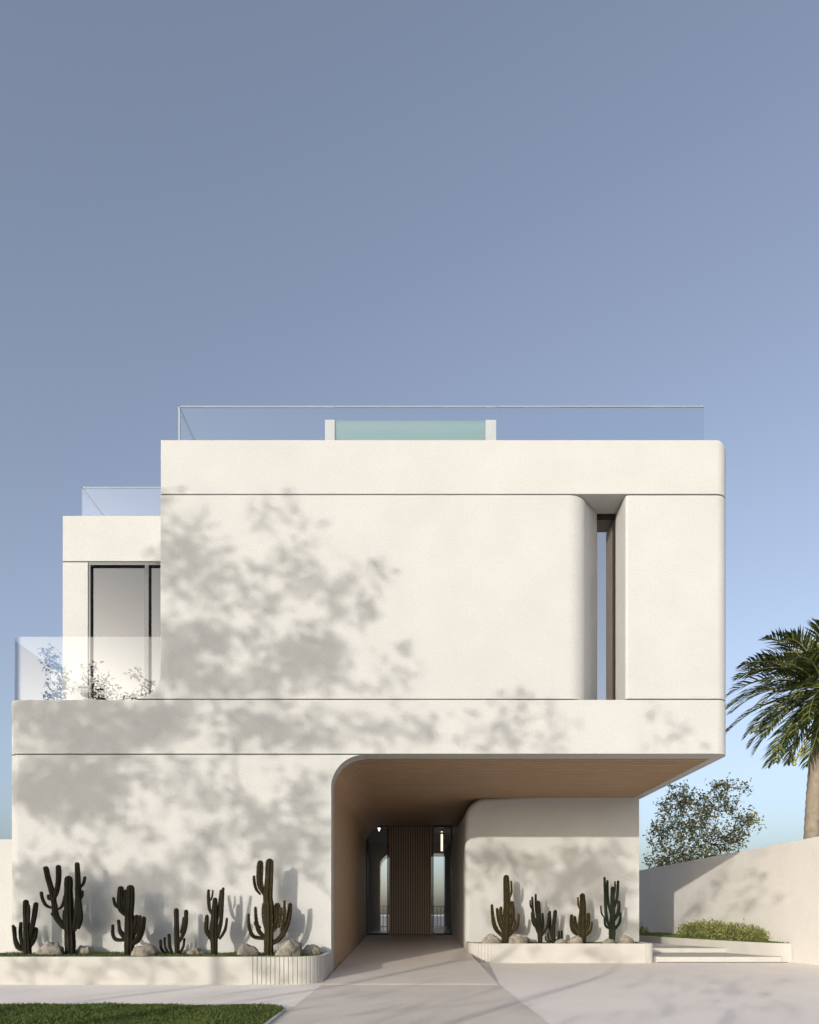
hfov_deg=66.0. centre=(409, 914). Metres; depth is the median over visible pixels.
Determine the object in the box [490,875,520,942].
cactus
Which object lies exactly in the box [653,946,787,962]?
steps
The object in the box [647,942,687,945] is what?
side path
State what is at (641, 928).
shrub
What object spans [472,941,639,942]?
planter grass
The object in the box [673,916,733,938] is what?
shrub
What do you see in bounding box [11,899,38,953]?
cactus
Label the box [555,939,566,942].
rock
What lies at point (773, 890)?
boundary wall
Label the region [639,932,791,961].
planting bed
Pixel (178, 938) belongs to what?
cactus
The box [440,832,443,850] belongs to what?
pendant lamp
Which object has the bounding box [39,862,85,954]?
cactus
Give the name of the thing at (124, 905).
cactus
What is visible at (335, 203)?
sky
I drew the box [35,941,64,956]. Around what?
rock
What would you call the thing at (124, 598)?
terrace window
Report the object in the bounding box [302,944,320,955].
rock
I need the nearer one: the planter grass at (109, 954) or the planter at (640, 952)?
the planter grass at (109, 954)
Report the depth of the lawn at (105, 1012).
5.38 m
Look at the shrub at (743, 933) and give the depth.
12.55 m
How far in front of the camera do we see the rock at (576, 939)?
11.56 m
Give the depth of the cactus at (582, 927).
11.70 m
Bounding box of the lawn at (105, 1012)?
[0,1001,282,1023]
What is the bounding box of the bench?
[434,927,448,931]
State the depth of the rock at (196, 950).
8.59 m
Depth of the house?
8.85 m
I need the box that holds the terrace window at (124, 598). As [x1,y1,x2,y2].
[88,562,160,699]
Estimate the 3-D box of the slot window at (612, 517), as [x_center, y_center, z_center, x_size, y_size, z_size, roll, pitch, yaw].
[2.896,-4.454,9.311,0.285,2.892,0.050,0,0,0]
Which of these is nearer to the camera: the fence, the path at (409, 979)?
the path at (409, 979)
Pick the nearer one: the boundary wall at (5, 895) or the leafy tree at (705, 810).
the boundary wall at (5, 895)
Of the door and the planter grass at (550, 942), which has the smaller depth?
the planter grass at (550, 942)
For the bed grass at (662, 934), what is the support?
on the planting bed
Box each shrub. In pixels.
[639,923,649,933]
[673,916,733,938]
[710,918,770,941]
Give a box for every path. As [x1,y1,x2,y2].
[273,931,547,1023]
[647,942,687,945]
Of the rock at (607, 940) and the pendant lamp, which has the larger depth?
the pendant lamp
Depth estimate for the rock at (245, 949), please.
8.25 m
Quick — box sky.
[0,0,818,914]
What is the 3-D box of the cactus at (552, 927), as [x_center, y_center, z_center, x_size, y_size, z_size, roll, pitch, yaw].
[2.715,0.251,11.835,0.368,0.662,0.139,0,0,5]
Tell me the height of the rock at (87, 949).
0.186 m
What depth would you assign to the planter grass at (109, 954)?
8.23 m
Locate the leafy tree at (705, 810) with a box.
[642,772,766,868]
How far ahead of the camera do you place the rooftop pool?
10.00 m
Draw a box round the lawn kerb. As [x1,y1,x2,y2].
[11,1004,285,1023]
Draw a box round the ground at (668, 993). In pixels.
[0,915,818,1023]
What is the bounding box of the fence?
[381,906,444,930]
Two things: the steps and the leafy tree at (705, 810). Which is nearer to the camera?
the steps
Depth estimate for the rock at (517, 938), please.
11.70 m
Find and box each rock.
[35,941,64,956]
[76,945,93,954]
[131,943,160,955]
[185,947,204,954]
[237,943,260,955]
[275,939,301,955]
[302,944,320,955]
[482,933,501,942]
[509,933,529,942]
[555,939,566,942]
[567,935,582,942]
[602,938,614,942]
[618,935,634,942]
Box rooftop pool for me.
[325,420,495,439]
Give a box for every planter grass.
[0,951,324,956]
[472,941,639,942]
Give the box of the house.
[12,406,725,973]
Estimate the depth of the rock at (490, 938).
11.63 m
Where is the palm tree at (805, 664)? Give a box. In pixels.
[726,618,818,838]
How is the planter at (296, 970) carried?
on the ground at (668, 993)
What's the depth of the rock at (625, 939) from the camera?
11.65 m
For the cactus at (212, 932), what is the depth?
8.43 m
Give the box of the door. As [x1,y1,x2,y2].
[389,826,431,934]
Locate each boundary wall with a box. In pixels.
[0,839,11,952]
[639,837,818,965]
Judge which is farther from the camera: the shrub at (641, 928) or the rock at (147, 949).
the shrub at (641, 928)
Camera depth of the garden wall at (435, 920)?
23.85 m
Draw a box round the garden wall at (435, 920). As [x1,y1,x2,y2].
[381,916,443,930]
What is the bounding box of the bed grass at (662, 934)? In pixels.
[639,932,788,942]
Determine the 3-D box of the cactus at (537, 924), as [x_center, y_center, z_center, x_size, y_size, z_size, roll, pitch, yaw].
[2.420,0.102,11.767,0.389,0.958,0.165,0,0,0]
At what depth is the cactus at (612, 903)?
11.72 m
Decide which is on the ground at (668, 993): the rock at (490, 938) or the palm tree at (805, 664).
the palm tree at (805, 664)
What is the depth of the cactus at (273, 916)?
8.39 m
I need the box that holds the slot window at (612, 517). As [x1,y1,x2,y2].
[597,514,615,699]
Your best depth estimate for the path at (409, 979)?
7.09 m
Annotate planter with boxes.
[0,952,330,984]
[466,941,652,962]
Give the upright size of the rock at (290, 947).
0.287 m
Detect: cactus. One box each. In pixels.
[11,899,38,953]
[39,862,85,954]
[111,885,145,955]
[159,908,188,954]
[204,887,227,954]
[246,859,292,954]
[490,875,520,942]
[529,894,549,942]
[544,910,562,942]
[569,893,593,942]
[600,877,621,940]

